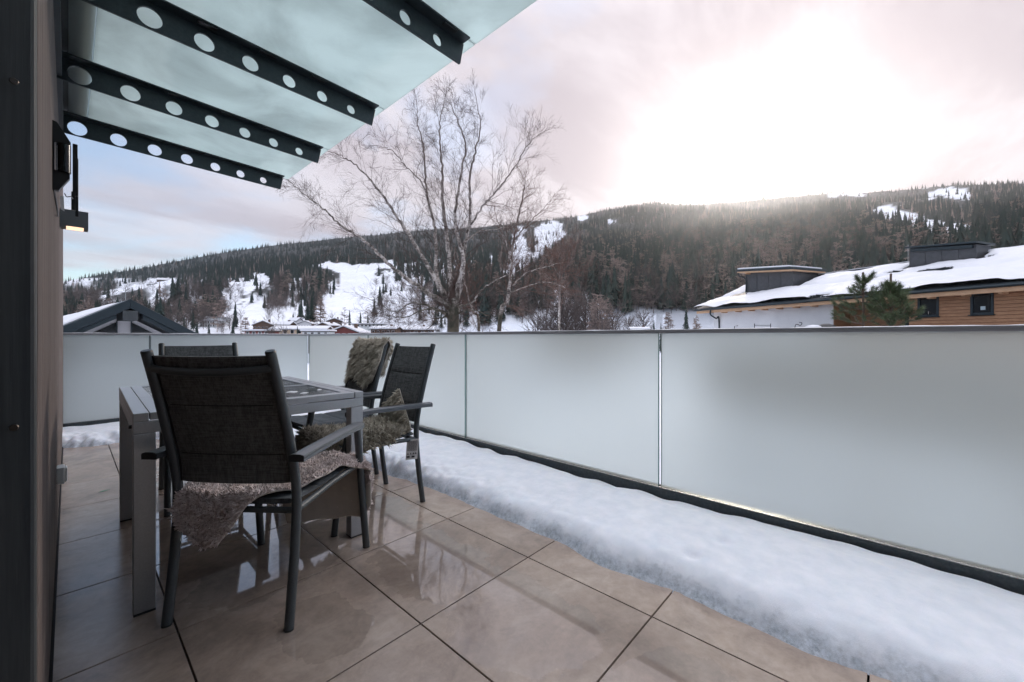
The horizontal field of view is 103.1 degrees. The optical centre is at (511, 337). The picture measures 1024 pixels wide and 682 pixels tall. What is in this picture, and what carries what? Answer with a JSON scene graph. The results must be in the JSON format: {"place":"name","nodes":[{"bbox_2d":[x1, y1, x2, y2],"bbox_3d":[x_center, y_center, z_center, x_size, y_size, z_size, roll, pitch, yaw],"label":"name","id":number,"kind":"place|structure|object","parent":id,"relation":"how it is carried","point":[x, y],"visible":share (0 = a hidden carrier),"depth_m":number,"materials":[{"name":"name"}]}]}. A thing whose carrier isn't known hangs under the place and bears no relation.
{"place":"outdoors","nodes":[
{"label":"outdoors","id":0,"kind":"place"},
{"bbox_2d":[63,183,1023,483],"bbox_3d":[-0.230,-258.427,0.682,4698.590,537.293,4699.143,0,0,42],"label":"hills","id":1,"kind":"structure","parent":0,"point":[355,279],"depth_m":661.80,"materials":[{"name":"white snow"}]},
{"bbox_2d":[156,278,169,281],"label":"village house","id":2,"kind":"structure","parent":1,"relation":"on","point":[162,279],"depth_m":858.48,"materials":[{"name":"grey"}]},
{"bbox_2d":[200,320,224,327],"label":"village house","id":3,"kind":"structure","parent":1,"relation":"on","point":[211,324],"depth_m":224.84,"materials":[{"name":"grey"}]},
{"bbox_2d":[207,317,230,323],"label":"village house","id":4,"kind":"structure","parent":1,"relation":"on","point":[225,318],"depth_m":236.59,"materials":[{"name":"grey"}]},
{"bbox_2d":[230,321,234,333],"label":"spruce tree","id":5,"kind":"object","parent":1,"relation":"on","point":[232,330],"visible":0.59,"depth_m":159.78,"materials":[{"name":"green plant"}]},
{"bbox_2d":[237,317,249,333],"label":"larch tree","id":6,"kind":"object","parent":1,"relation":"on","point":[245,319],"visible":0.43,"depth_m":149.62,"materials":[{"name":"grey plant"}]},
{"bbox_2d":[242,329,281,333],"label":"village house","id":7,"kind":"structure","parent":1,"relation":"on","point":[252,331],"depth_m":119.91,"materials":[{"name":"red paint"}]},
{"bbox_2d":[251,319,275,328],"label":"village house","id":8,"kind":"structure","parent":1,"relation":"on","point":[258,325],"depth_m":189.79,"materials":[{"name":"brown wood"}]},
{"bbox_2d":[259,318,278,333],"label":"bare tree","id":9,"kind":"object","parent":1,"relation":"on","point":[264,329],"visible":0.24,"depth_m":110.17,"materials":[{"name":"grey plant"}]},
{"bbox_2d":[277,321,291,333],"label":"bare tree","id":10,"kind":"object","parent":1,"relation":"on","point":[283,329],"visible":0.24,"depth_m":119.74,"materials":[{"name":"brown plant"}]},
{"bbox_2d":[276,320,296,325],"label":"village house","id":11,"kind":"structure","parent":1,"relation":"on","point":[290,323],"depth_m":200.65,"materials":[{"name":"grey"}]},
{"bbox_2d":[287,316,302,325],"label":"village house","id":12,"kind":"structure","parent":1,"relation":"on","point":[297,319],"depth_m":219.96,"materials":[{"name":"grey"}]},
{"bbox_2d":[269,324,332,333],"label":"village house","id":13,"kind":"structure","parent":1,"relation":"on","point":[294,329],"depth_m":149.88,"materials":[{"name":"beige"}]},
{"bbox_2d":[297,319,316,325],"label":"village house","id":14,"kind":"structure","parent":1,"relation":"on","point":[305,323],"depth_m":205.01,"materials":[{"name":"grey"}]},
{"bbox_2d":[303,301,310,320],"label":"spruce tree","id":15,"kind":"object","parent":1,"relation":"on","point":[307,316],"visible":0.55,"depth_m":224.49,"materials":[{"name":"green plant"}]},
{"bbox_2d":[309,295,316,322],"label":"spruce tree","id":16,"kind":"object","parent":1,"relation":"on","point":[311,310],"visible":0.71,"depth_m":234.28,"materials":[{"name":"green plant"}]},
{"bbox_2d":[300,329,336,362],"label":"village house","id":17,"kind":"structure","parent":1,"relation":"on","point":[311,331],"depth_m":109.85,"materials":[{"name":"grey"}]},
{"bbox_2d":[312,301,326,323],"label":"larch tree","id":18,"kind":"object","parent":1,"relation":"on","point":[320,312],"visible":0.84,"depth_m":229.34,"materials":[{"name":"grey plant"}]},
{"bbox_2d":[316,321,340,328],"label":"village house","id":19,"kind":"structure","parent":1,"relation":"on","point":[332,324],"depth_m":180.72,"materials":[{"name":"grey"}]},
{"bbox_2d":[326,317,342,325],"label":"village house","id":20,"kind":"structure","parent":1,"relation":"on","point":[337,320],"depth_m":215.41,"materials":[{"name":"grey"}]},
{"bbox_2d":[331,324,370,333],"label":"village house","id":21,"kind":"structure","parent":1,"relation":"on","point":[346,329],"depth_m":120.00,"materials":[{"name":"red paint"}]},
{"bbox_2d":[350,323,387,331],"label":"village house","id":22,"kind":"structure","parent":1,"relation":"on","point":[360,325],"depth_m":199.91,"materials":[{"name":"grey"}]},
{"bbox_2d":[369,324,402,332],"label":"village house","id":23,"kind":"structure","parent":1,"relation":"on","point":[396,328],"depth_m":140.08,"materials":[{"name":"grey"}]},
{"bbox_2d":[401,325,435,332],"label":"village house","id":24,"kind":"structure","parent":1,"relation":"on","point":[418,328],"depth_m":150.12,"materials":[{"name":"grey"}]},
{"bbox_2d":[517,293,554,330],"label":"bare tree","id":25,"kind":"object","parent":1,"relation":"on","point":[538,323],"visible":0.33,"depth_m":79.50,"materials":[{"name":"grey plant"}]},
{"bbox_2d":[519,304,563,330],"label":"bare tree","id":26,"kind":"object","parent":1,"relation":"on","point":[552,321],"visible":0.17,"depth_m":89.92,"materials":[{"name":"brown plant"}]},
{"bbox_2d":[63,183,1020,333],"bbox_3d":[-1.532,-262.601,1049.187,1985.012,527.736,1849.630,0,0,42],"label":"bare woodland","id":27,"kind":"object","parent":1,"relation":"on","point":[277,303],"visible":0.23,"depth_m":288.88,"materials":[{"name":"plant"}]},
{"bbox_2d":[63,179,1023,331],"bbox_3d":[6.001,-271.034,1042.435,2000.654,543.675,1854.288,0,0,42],"label":"spruce forest","id":28,"kind":"object","parent":1,"relation":"on","point":[1004,230],"visible":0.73,"depth_m":426.56,"materials":[{"name":"green plant"}]},
{"bbox_2d":[539,298,570,330],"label":"bare tree","id":29,"kind":"object","parent":1,"relation":"on","point":[557,315],"visible":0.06,"depth_m":99.32,"materials":[{"name":"brown plant"}]},
{"bbox_2d":[520,214,603,330],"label":"russet tree","id":30,"kind":"object","parent":1,"relation":"on","point":[564,259],"visible":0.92,"depth_m":69.94,"materials":[{"name":"brown plant"}]},
{"bbox_2d":[539,284,588,330],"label":"bare tree","id":31,"kind":"object","parent":1,"relation":"on","point":[563,317],"visible":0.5,"depth_m":87.61,"materials":[{"name":"grey plant"}]},
{"bbox_2d":[557,287,589,330],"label":"bare tree","id":32,"kind":"object","parent":1,"relation":"on","point":[577,311],"visible":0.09,"depth_m":109.33,"materials":[{"name":"brown plant"}]},
{"bbox_2d":[562,273,607,330],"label":"bare tree","id":33,"kind":"object","parent":1,"relation":"on","point":[579,324],"visible":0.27,"depth_m":94.07,"materials":[{"name":"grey plant"}]},
{"bbox_2d":[574,282,611,328],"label":"bare tree","id":34,"kind":"object","parent":1,"relation":"on","point":[587,302],"visible":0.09,"depth_m":118.21,"materials":[{"name":"brown plant"}]},
{"bbox_2d":[587,293,608,329],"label":"larch tree","id":35,"kind":"object","parent":1,"relation":"on","point":[593,303],"visible":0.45,"depth_m":84.68,"materials":[{"name":"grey plant"}]},
{"bbox_2d":[582,294,622,329],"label":"bare tree","id":36,"kind":"object","parent":1,"relation":"on","point":[605,325],"visible":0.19,"depth_m":69.93,"materials":[{"name":"brown plant"}]},
{"bbox_2d":[600,297,617,327],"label":"larch tree","id":37,"kind":"object","parent":1,"relation":"on","point":[606,304],"visible":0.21,"depth_m":114.60,"materials":[{"name":"brown plant"}]},
{"bbox_2d":[594,288,632,329],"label":"bare tree","id":38,"kind":"object","parent":1,"relation":"on","point":[615,318],"visible":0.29,"depth_m":104.00,"materials":[{"name":"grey plant"}]},
{"bbox_2d":[622,314,638,329],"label":"bare tree","id":39,"kind":"object","parent":1,"relation":"on","point":[628,323],"visible":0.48,"depth_m":169.41,"materials":[{"name":"grey plant"}]},
{"bbox_2d":[628,325,649,329],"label":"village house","id":40,"kind":"structure","parent":1,"relation":"on","point":[642,327],"depth_m":150.09,"materials":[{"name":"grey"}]},
{"bbox_2d":[633,306,654,329],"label":"bare tree","id":41,"kind":"object","parent":1,"relation":"on","point":[643,321],"visible":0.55,"depth_m":179.35,"materials":[{"name":"grey plant"}]},
{"bbox_2d":[659,325,661,352],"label":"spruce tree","id":42,"kind":"object","parent":1,"relation":"on","point":[660,341],"visible":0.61,"depth_m":149.84,"materials":[{"name":"green plant"}]},
{"bbox_2d":[662,312,674,328],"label":"larch tree","id":43,"kind":"object","parent":1,"relation":"on","point":[669,321],"visible":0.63,"depth_m":189.85,"materials":[{"name":"brown plant"}]},
{"bbox_2d":[682,308,689,328],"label":"spruce tree","id":44,"kind":"object","parent":1,"relation":"on","point":[685,324],"visible":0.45,"depth_m":119.77,"materials":[{"name":"green plant"}]},
{"bbox_2d":[693,316,700,328],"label":"larch tree","id":45,"kind":"object","parent":1,"relation":"on","point":[696,323],"visible":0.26,"depth_m":129.87,"materials":[{"name":"brown plant"}]},
{"bbox_2d":[63,0,1023,280],"label":"sky","id":46,"kind":"structure","parent":0,"point":[684,102],"materials":[{"name":"white"}]},
{"label":"ground","id":47,"kind":"structure","parent":0,"visible":0},
{"bbox_2d":[63,289,195,348],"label":"gabled house","id":48,"kind":"structure","parent":47,"relation":"on","point":[129,316],"depth_m":11.87,"materials":[{"name":"grey wood"}]},
{"bbox_2d":[93,321,117,332],"bbox_3d":[-12.188,0.032,11.410,0.040,1.064,1.604,0,0,37],"label":"window","id":49,"kind":"structure","parent":48,"relation":"in","point":[113,328],"depth_m":11.93,"materials":[{"name":"black glass"}]},
{"bbox_2d":[131,321,151,348],"bbox_3d":[-11.040,0.032,12.916,0.040,1.064,1.604,0,0,37],"label":"window","id":50,"kind":"structure","parent":48,"relation":"in","point":[134,328],"depth_m":12.44,"materials":[{"name":"black glass"}]},
{"bbox_2d":[264,70,564,332],"bbox_3d":[-3.883,-1.842,17.854,11.315,22.294,7.024,0,0,-10],"label":"birch tree","id":51,"kind":"object","parent":47,"relation":"on","point":[450,301],"visible":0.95,"depth_m":17.51,"materials":[{"name":"brown plant"}]},
{"bbox_2d":[439,152,582,331],"bbox_3d":[-0.204,-0.896,24.536,9.515,20.400,6.861,0,0,-2],"label":"birch tree","id":52,"kind":"object","parent":47,"relation":"on","point":[511,258],"visible":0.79,"depth_m":24.94,"materials":[{"name":"brown plant"}]},
{"bbox_2d":[694,241,1023,327],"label":"timber house","id":53,"kind":"structure","parent":47,"relation":"on","point":[959,283],"depth_m":22.42,"materials":[{"name":"brown"}]},
{"bbox_2d":[917,297,939,317],"bbox_3d":[20.298,-1.497,19.825,0.145,1.060,0.901,0,0,-19],"label":"window","id":54,"kind":"structure","parent":53,"relation":"in","point":[931,305],"depth_m":19.80,"materials":[{"name":"black glass"}]},
{"bbox_2d":[968,293,994,315],"bbox_3d":[20.913,-1.491,18.088,0.145,1.029,0.835,0,0,-19],"label":"window","id":55,"kind":"structure","parent":53,"relation":"in","point":[985,299],"depth_m":18.10,"materials":[{"name":"black glass"}]},
{"bbox_2d":[829,270,894,325],"bbox_3d":[6.542,4.028,7.603,1.050,10.582,0.792,0,0,42],"label":"pine tree","id":56,"kind":"object","parent":47,"relation":"on","point":[862,289],"visible":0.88,"depth_m":7.59,"materials":[{"name":"green plant"}]},
{"bbox_2d":[857,273,925,325],"bbox_3d":[6.691,4.090,7.236,0.863,10.446,0.909,0,0,19],"label":"pine tree","id":57,"kind":"object","parent":47,"relation":"on","point":[890,287],"visible":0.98,"depth_m":7.09,"materials":[{"name":"green plant"}]},
{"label":"neighbour terrace","id":58,"kind":"object","parent":47,"relation":"on","visible":0},
{"bbox_2d":[734,322,801,327],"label":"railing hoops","id":59,"kind":"object","parent":58,"relation":"on","point":[770,325],"visible":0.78,"depth_m":23.99,"materials":[{"name":"black"}]},
{"bbox_2d":[819,324,835,326],"bbox_3d":[16.250,-0.052,20.999,0.880,1.290,0.880,0,0,42],"label":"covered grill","id":60,"kind":"object","parent":58,"relation":"on","point":[826,325],"visible":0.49,"depth_m":20.72,"materials":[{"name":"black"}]},
{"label":"lower storeys","id":61,"kind":"object","parent":47,"relation":"on","visible":0},
{"bbox_2d":[109,448,869,681],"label":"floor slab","id":62,"kind":"structure","parent":61,"relation":"on","point":[868,677],"depth_m":1.36,"materials":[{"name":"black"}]},
{"bbox_2d":[53,439,891,681],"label":"floor","id":63,"kind":"structure","parent":62,"relation":"on","point":[436,586],"depth_m":1.54,"materials":[{"name":"tile"}]},
{"bbox_2d":[0,0,36,681],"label":"timber pillar","id":64,"kind":"structure","parent":63,"relation":"on","point":[18,340],"depth_m":0.72,"materials":[{"name":"black wood"}]},
{"bbox_2d":[63,333,307,426],"bbox_3d":[-4.149,0.491,5.301,0.072,1.087,2.855,0,0,42],"label":"glass railing","id":65,"kind":"object","parent":63,"relation":"on","point":[99,369],"visible":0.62,"depth_m":4.75,"materials":[{"name":"white glass"}]},
{"bbox_2d":[158,342,237,516],"bbox_3d":[-2.061,0.538,2.775,0.703,0.996,0.595,0,0,42],"label":"garden chair","id":66,"kind":"object","parent":63,"relation":"on","point":[164,468],"visible":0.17,"depth_m":2.85,"materials":[{"name":"grey"}]},
{"bbox_2d":[119,376,362,617],"bbox_3d":[-1.511,0.659,2.217,1.170,0.752,0.895,0,0,44],"label":"dining table","id":67,"kind":"object","parent":63,"relation":"on","point":[138,429],"visible":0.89,"depth_m":1.64,"materials":[{"name":"grey metal"}]},
{"bbox_2d":[140,349,369,632],"bbox_3d":[-1.004,0.538,1.686,0.595,0.996,0.703,0,0,3],"label":"garden chair","id":68,"kind":"object","parent":63,"relation":"on","point":[224,419],"visible":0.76,"depth_m":1.45,"materials":[{"name":"black fabric"}]},
{"bbox_2d":[167,450,374,551],"bbox_3d":[-0.976,0.731,1.742,0.538,0.393,0.680,0,0,10],"label":"sheepskin","id":69,"kind":"object","parent":68,"relation":"on","point":[205,515],"visible":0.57,"depth_m":1.51,"materials":[{"name":"fur"}]},
{"bbox_2d":[291,343,387,474],"bbox_3d":[-1.352,0.538,3.054,0.595,0.996,0.703,0,0,42],"label":"garden chair","id":70,"kind":"object","parent":63,"relation":"on","point":[335,417],"visible":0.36,"depth_m":3.06,"materials":[{"name":"grey metal"}]},
{"bbox_2d":[343,337,393,391],"bbox_3d":[-1.158,0.204,3.266,0.532,0.439,0.269,0,0,42],"label":"sheepskin","id":71,"kind":"object","parent":70,"relation":"on","point":[363,359],"visible":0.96,"depth_m":3.18,"materials":[{"name":"fur"}]},
{"bbox_2d":[306,343,435,536],"bbox_3d":[-0.891,0.538,2.543,0.595,0.996,0.703,0,0,44],"label":"garden chair","id":72,"kind":"object","parent":63,"relation":"on","point":[408,371],"visible":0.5,"depth_m":2.63,"materials":[{"name":"grey fabric"}]},
{"bbox_2d":[294,388,411,456],"bbox_3d":[-0.962,0.526,2.472,0.620,0.366,0.653,0,0,42],"label":"sheepskin","id":73,"kind":"object","parent":72,"relation":"on","point":[381,430],"visible":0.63,"depth_m":2.42,"materials":[{"name":"fur"}]},
{"bbox_2d":[406,439,418,459],"bbox_3d":[-0.609,0.685,2.481,0.080,0.128,0.010,0,0,-13],"label":"care tag","id":74,"kind":"object","parent":72,"relation":"hanging from","point":[412,449],"visible":1,"depth_m":2.48,"materials":[{"name":"white fabric"}]},
{"bbox_2d":[62,403,1023,681],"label":"snow bank","id":75,"kind":"structure","parent":63,"relation":"on","point":[892,619],"depth_m":1.68,"materials":[{"name":"white snow"}]},
{"bbox_2d":[308,324,1023,594],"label":"glass railing","id":76,"kind":"object","parent":63,"relation":"on","point":[905,442],"visible":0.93,"depth_m":2.13,"materials":[{"name":"white glass"}]},
{"bbox_3d":[1.026,3.785,-0.804,5.200,12.300,5.000,0,0,42],"label":"house block","id":77,"kind":"object","parent":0,"visible":0},
{"bbox_2d":[37,0,62,681],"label":"house wall","id":78,"kind":"structure","parent":77,"relation":"attached to","point":[49,342],"depth_m":1.15,"materials":[{"name":"black"}]},
{"bbox_2d":[56,464,66,484],"bbox_3d":[-2.220,0.675,2.003,0.080,0.080,0.036,0,0,42],"label":"power socket","id":79,"kind":"object","parent":78,"relation":"attached to","point":[61,473],"visible":1,"depth_m":1.98,"materials":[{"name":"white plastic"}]},
{"bbox_2d":[52,120,77,216],"bbox_3d":[-1.990,-0.649,1.815,0.914,0.353,0.070,0,0,42],"label":"wall heater","id":80,"kind":"object","parent":78,"relation":"attached to","point":[61,155],"depth_m":1.51,"materials":[{"name":"black metal"}]},
{"bbox_2d":[60,208,87,231],"bbox_3d":[-2.963,-0.789,2.749,0.088,0.121,0.131,0,0,42],"label":"wall lamp","id":81,"kind":"object","parent":78,"relation":"attached to","point":[69,220],"visible":0.98,"depth_m":2.72,"materials":[{"name":"grey metal"}]},
{"bbox_2d":[53,0,536,188],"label":"glass canopy","id":82,"kind":"object","parent":78,"relation":"attached to","point":[273,93],"visible":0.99,"depth_m":2.09,"materials":[{"name":"glass"}]}
]}

